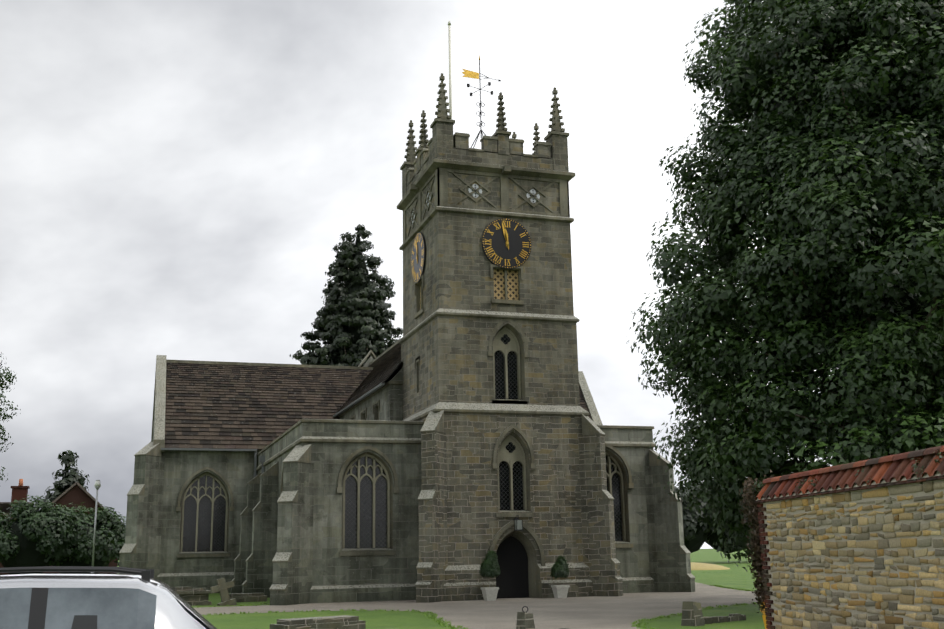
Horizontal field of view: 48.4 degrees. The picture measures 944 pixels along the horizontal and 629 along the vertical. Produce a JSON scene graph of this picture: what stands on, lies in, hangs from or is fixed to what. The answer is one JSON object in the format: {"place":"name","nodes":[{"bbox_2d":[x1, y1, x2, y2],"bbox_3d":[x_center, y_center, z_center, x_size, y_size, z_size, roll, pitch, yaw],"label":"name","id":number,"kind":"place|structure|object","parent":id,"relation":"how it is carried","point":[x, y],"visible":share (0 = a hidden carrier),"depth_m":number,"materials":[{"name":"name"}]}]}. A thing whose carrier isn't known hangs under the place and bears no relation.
{"place":"outdoors","nodes":[
{"label":"outdoors","id":0,"kind":"place"},
{"bbox_2d":[0,485,117,574],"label":"house","id":1,"kind":"structure","parent":0,"point":[76,495],"depth_m":78.79,"materials":[{"name":"brick"}]},
{"bbox_2d":[0,482,122,528],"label":"house roof","id":2,"kind":"structure","parent":1,"relation":"attached to","point":[4,506],"depth_m":78.91,"materials":[{"name":"brown tile"}]},
{"bbox_2d":[180,452,625,551],"bbox_3d":[-5.094,7.303,47.612,10.304,6.470,21.559,14,-19,-48],"label":"window tracery","id":3,"kind":"object","parent":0,"point":[609,474],"visible":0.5,"depth_m":41.46,"materials":[{"name":"grey stone"}]},
{"bbox_2d":[0,0,837,548],"label":"sky","id":4,"kind":"structure","parent":0,"point":[180,179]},
{"bbox_2d":[117,549,764,628],"bbox_3d":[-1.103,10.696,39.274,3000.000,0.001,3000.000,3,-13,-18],"label":"ground","id":5,"kind":"structure","parent":0,"point":[735,576],"depth_m":30.75,"materials":[{"name":"green plant"}]},
{"bbox_2d":[0,352,20,479],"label":"tree","id":6,"kind":"object","parent":5,"relation":"on","point":[9,375],"depth_m":32.68,"materials":[{"name":"green plant"}]},
{"bbox_2d":[33,450,89,503],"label":"spruce","id":7,"kind":"object","parent":5,"relation":"on","point":[68,458],"depth_m":91.40,"materials":[{"name":"green plant"}]},
{"bbox_2d":[0,495,125,573],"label":"hedge","id":8,"kind":"object","parent":5,"relation":"on","point":[60,521],"depth_m":59.70,"materials":[{"name":"green plant"}]},
{"bbox_2d":[91,480,100,572],"bbox_3d":[-19.776,11.606,55.080,0.336,5.840,0.336,3,-13,-18],"label":"lamp post","id":9,"kind":"object","parent":5,"relation":"on","point":[97,485],"visible":0.75,"depth_m":55.26,"materials":[{"name":"grey metal"}]},
{"bbox_2d":[0,573,216,628],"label":"car","id":10,"kind":"object","parent":5,"relation":"on","point":[76,608],"depth_m":8.28,"materials":[{"name":"white metal"}]},
{"bbox_2d":[0,566,160,584],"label":"car roof rail","id":11,"kind":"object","parent":10,"relation":"attached to","point":[146,574],"visible":0.79,"depth_m":8.50,"materials":[{"name":"metal"}]},
{"bbox_2d":[119,442,164,578],"bbox_3d":[-16.069,10.008,51.270,0.770,7.750,2.380,-7,-14,26],"label":"buttress","id":12,"kind":"object","parent":5,"relation":"on","point":[141,548],"visible":0.75,"depth_m":51.19,"materials":[{"name":"stone"}]},
{"bbox_2d":[173,586,211,605],"bbox_3d":[-10.690,10.539,39.359,1.760,0.680,0.900,5,-14,-25],"label":"chest tomb","id":13,"kind":"object","parent":5,"relation":"on","point":[191,596],"visible":0.67,"depth_m":39.15,"materials":[{"name":"stone"}]},
{"bbox_2d":[152,407,260,592],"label":"transept","id":14,"kind":"structure","parent":5,"relation":"on","point":[235,469],"depth_m":52.53,"materials":[{"name":"stone"}]},
{"bbox_2d":[210,577,236,605],"bbox_3d":[-9.154,10.295,38.711,0.941,1.191,0.412,6,-14,-28],"label":"stone cross","id":15,"kind":"object","parent":5,"relation":"on","point":[222,586],"visible":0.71,"depth_m":38.66,"materials":[{"name":"grey stone"}]},
{"bbox_2d":[269,444,313,604],"bbox_3d":[-6.643,7.950,39.389,0.710,6.200,1.980,-7,-14,26],"label":"buttress","id":16,"kind":"object","parent":5,"relation":"on","point":[292,560],"visible":0.9,"depth_m":39.05,"materials":[{"name":"stone"}]},
{"bbox_2d":[256,419,423,602],"bbox_3d":[-6.092,9.305,47.703,5.900,7.200,15.300,3,-13,-18],"label":"aisle","id":17,"kind":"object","parent":5,"relation":"on","point":[335,445],"visible":0.48,"depth_m":40.65,"materials":[{"name":"stone"}]},
{"bbox_2d":[231,473,260,593],"bbox_3d":[-10.568,10.602,50.823,1.980,6.200,0.650,3,-13,-18],"label":"aisle buttress","id":18,"kind":"object","parent":17,"relation":"attached to","point":[246,514],"visible":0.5,"depth_m":50.44,"materials":[{"name":"stone"}]},
{"bbox_2d":[242,461,278,597],"bbox_3d":[-8.964,9.486,46.004,1.980,6.200,0.650,3,-13,-18],"label":"buttress","id":19,"kind":"object","parent":17,"relation":"attached to","point":[259,569],"visible":0.71,"depth_m":45.63,"materials":[{"name":"stone"}]},
{"bbox_2d":[290,224,402,366],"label":"conifer tree","id":20,"kind":"object","parent":5,"relation":"on","point":[329,323],"depth_m":92.60,"materials":[{"name":"green plant"}]},
{"bbox_2d":[338,356,402,420],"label":"nave","id":21,"kind":"structure","parent":5,"relation":"on","point":[389,395],"depth_m":47.09,"materials":[{"name":"stone"}]},
{"bbox_2d":[161,383,384,477],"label":"gutters","id":22,"kind":"object","parent":21,"relation":"attached to","point":[368,393],"visible":0.6,"depth_m":52.83,"materials":[{"name":"grey"}]},
{"bbox_2d":[165,343,591,449],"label":"roof tiles","id":23,"kind":"object","parent":21,"relation":"on","point":[217,406],"visible":0.42,"depth_m":56.27,"materials":[{"name":"tile"}]},
{"bbox_2d":[166,339,399,369],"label":"ridges","id":24,"kind":"object","parent":23,"relation":"on","point":[272,364],"visible":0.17,"depth_m":58.83,"materials":[{"name":"stone"}]},
{"bbox_2d":[151,350,602,451],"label":"copings","id":25,"kind":"object","parent":23,"relation":"on","point":[158,420],"visible":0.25,"depth_m":56.02,"materials":[{"name":"stone"}]},
{"bbox_2d":[182,456,622,551],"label":"window frames","id":26,"kind":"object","parent":21,"relation":"attached to","point":[204,524],"visible":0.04,"depth_m":44.10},
{"bbox_2d":[176,400,633,557],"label":"window hood moulds","id":27,"kind":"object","parent":21,"relation":"attached to","point":[339,488],"depth_m":44.25,"materials":[{"name":"stone"}]},
{"bbox_2d":[415,410,447,602],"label":"buttress","id":28,"kind":"structure","parent":5,"relation":"on","point":[432,565],"depth_m":39.12,"materials":[{"name":"grey stone"}]},
{"bbox_2d":[221,593,745,628],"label":"gravestones","id":29,"kind":"object","parent":5,"relation":"on","point":[692,614],"visible":0.73,"depth_m":23.79,"materials":[{"name":"grey stone"}]},
{"bbox_2d":[578,414,622,595],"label":"buttress","id":30,"kind":"structure","parent":5,"relation":"on","point":[601,562],"depth_m":41.17,"materials":[{"name":"grey stone"}]},
{"bbox_2d":[597,425,655,592],"bbox_3d":[3.239,9.811,50.690,4.920,7.200,15.300,3,-13,-18],"label":"aisle","id":31,"kind":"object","parent":5,"relation":"on","point":[631,444],"visible":0.23,"depth_m":44.22,"materials":[{"name":"stone"}]},
{"bbox_2d":[645,449,695,591],"bbox_3d":[8.167,8.754,44.130,1.980,6.200,0.710,-7,-14,26],"label":"buttress","id":32,"kind":"object","parent":5,"relation":"on","point":[670,561],"visible":0.77,"depth_m":43.77,"materials":[{"name":"stone"}]},
{"bbox_2d":[691,562,729,569],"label":"bunker","id":33,"kind":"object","parent":5,"relation":"on","point":[700,566],"depth_m":85.51},
{"bbox_2d":[674,480,753,553],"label":"trees","id":34,"kind":"object","parent":5,"relation":"on","point":[689,521],"depth_m":117.69,"materials":[{"name":"green plant"}]},
{"bbox_2d":[760,602,767,628],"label":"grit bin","id":35,"kind":"object","parent":5,"relation":"on","point":[764,618],"visible":0.08,"depth_m":20.33,"materials":[{"name":"yellow plastic"}]},
{"bbox_2d":[626,0,943,570],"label":"tree","id":36,"kind":"object","parent":5,"relation":"on","point":[749,179],"depth_m":28.54,"materials":[{"name":"green plant"}]},
{"bbox_2d":[759,479,943,628],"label":"stone wall","id":37,"kind":"structure","parent":5,"relation":"on","point":[915,548],"depth_m":15.66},
{"bbox_2d":[738,470,774,612],"bbox_3d":[5.527,4.321,19.910,0.794,2.743,1.105,-2,-13,5],"label":"climbing plant","id":38,"kind":"object","parent":37,"relation":"attached to","point":[756,559],"visible":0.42,"depth_m":19.77,"materials":[{"name":"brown plant"}]},
{"bbox_2d":[752,482,763,496],"bbox_3d":[5.639,3.384,19.907,0.704,0.770,0.593,-2,-13,4],"label":"green creeper","id":39,"kind":"object","parent":38,"relation":"attached to","point":[755,488],"visible":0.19,"depth_m":19.95,"materials":[{"name":"green plant"}]},
{"bbox_2d":[756,471,940,500],"bbox_3d":[6.860,0.454,7.147,0.560,0.340,26.000,0,-13,-6],"label":"wall cope","id":40,"kind":"object","parent":37,"relation":"on","point":[926,475],"depth_m":15.46,"materials":[{"name":"red tile"}]},
{"bbox_2d":[755,445,943,502],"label":"wall coping","id":41,"kind":"object","parent":37,"relation":"on","point":[897,467],"depth_m":15.76,"materials":[{"name":"red tile"}]},
{"bbox_2d":[194,582,760,628],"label":"gravel path","id":42,"kind":"structure","parent":0,"point":[625,610],"depth_m":33.97,"materials":[{"name":"grey gravel"}]},
{"bbox_2d":[481,585,569,600],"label":"plant pots","id":43,"kind":"object","parent":42,"relation":"on","point":[490,593],"visible":0.94,"depth_m":38.93,"materials":[{"name":"stone"}]},
{"bbox_2d":[479,550,499,577],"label":"pot shrub leaves","id":44,"kind":"object","parent":43,"relation":"on","point":[489,567],"visible":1,"depth_m":38.84,"materials":[{"name":"green plant"}]},
{"bbox_2d":[550,555,568,578],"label":"pot shrub leaves","id":45,"kind":"object","parent":43,"relation":"on","point":[559,568],"visible":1,"depth_m":39.74,"materials":[{"name":"green plant"}]},
{"bbox_2d":[397,148,592,600],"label":"tower","id":46,"kind":"structure","parent":0,"point":[447,334],"depth_m":42.12,"materials":[{"name":"grey stone"}]},
{"bbox_2d":[411,233,423,281],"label":"clock numerals","id":47,"kind":"object","parent":46,"relation":"attached to","point":[416,258],"visible":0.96,"depth_m":45.17,"materials":[{"name":"gold metal"}]},
{"bbox_2d":[411,232,425,282],"bbox_3d":[-2.297,-2.436,45.050,0.070,2.160,2.160,3,-13,-18],"label":"clock face","id":48,"kind":"object","parent":46,"relation":"attached to","point":[418,266],"visible":0.75,"depth_m":44.78,"materials":[{"name":"black metal"}]},
{"bbox_2d":[448,21,451,119],"bbox_3d":[-0.938,-9.526,45.634,0.157,7.040,0.157,10,-17,-39],"label":"flagpole","id":49,"kind":"object","parent":46,"relation":"on","point":[450,81],"visible":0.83,"depth_m":45.81,"materials":[{"name":"white metal"}]},
{"bbox_2d":[420,269,526,509],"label":"tower windows","id":50,"kind":"structure","parent":46,"relation":"attached to","point":[513,457],"depth_m":42.41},
{"bbox_2d":[411,184,539,223],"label":"ornaments","id":51,"kind":"object","parent":46,"relation":"on","point":[476,195],"visible":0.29,"depth_m":44.11,"materials":[{"name":"white stone"}]},
{"bbox_2d":[414,264,544,565],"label":"window surrounds","id":52,"kind":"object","parent":46,"relation":"attached to","point":[500,532],"depth_m":41.32,"materials":[{"name":"grey stone"}]},
{"bbox_2d":[467,60,500,147],"bbox_3d":[0.395,-8.837,47.429,2.336,5.861,2.336,3,-13,-18],"label":"vane iron","id":53,"kind":"object","parent":46,"relation":"on","point":[480,103],"visible":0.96,"depth_m":47.52,"materials":[{"name":"black metal"}]},
{"bbox_2d":[462,55,479,78],"bbox_3d":[-0.052,-11.288,47.759,0.981,1.260,0.070,6,-14,-28],"label":"weather vane","id":54,"kind":"object","parent":53,"relation":"attached to","point":[470,74],"visible":0.91,"depth_m":47.64,"materials":[{"name":"gold metal"}]},
{"bbox_2d":[400,73,568,198],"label":"parapet","id":55,"kind":"structure","parent":46,"relation":"on","point":[442,142],"depth_m":44.69,"materials":[{"name":"stone"}]},
{"bbox_2d":[403,165,569,242],"bbox_3d":[0.472,-4.549,46.461,6.640,1.874,6.640,3,-13,-18],"label":"frieze","id":56,"kind":"object","parent":46,"relation":"attached to","point":[440,175],"visible":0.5,"depth_m":43.89,"materials":[{"name":"stone"}]},
{"bbox_2d":[481,218,530,268],"bbox_3d":[1.424,-2.918,43.211,2.160,2.160,0.070,3,-13,-18],"label":"clock face","id":57,"kind":"object","parent":46,"relation":"attached to","point":[497,242],"visible":0.88,"depth_m":43.16,"materials":[{"name":"black metal"}]},
{"bbox_2d":[483,219,530,267],"bbox_3d":[1.443,-2.931,43.155,2.115,2.115,0.050,3,-13,-18],"label":"clock gilt","id":58,"kind":"object","parent":46,"relation":"attached to","point":[506,236],"visible":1,"depth_m":43.18,"materials":[{"name":"gold metal"}]},
{"bbox_2d":[496,536,528,598],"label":"dark door","id":59,"kind":"structure","parent":46,"relation":"on","point":[512,577],"depth_m":40.68,"materials":[{"name":"black wood"}]},
{"bbox_2d":[513,515,522,530],"bbox_3d":[1.743,8.004,40.365,0.280,0.592,0.530,3,-13,-18],"label":"lantern","id":60,"kind":"object","parent":46,"relation":"attached to","point":[518,524],"depth_m":40.15,"materials":[{"name":"white glass"}]},
{"bbox_2d":[757,502,774,628],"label":"brick quoins","id":61,"kind":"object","parent":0,"point":[765,574],"depth_m":19.25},
{"bbox_2d":[795,449,943,489],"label":"moss","id":62,"kind":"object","parent":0,"point":[912,465],"depth_m":14.12,"materials":[{"name":"green plant"}]}
]}

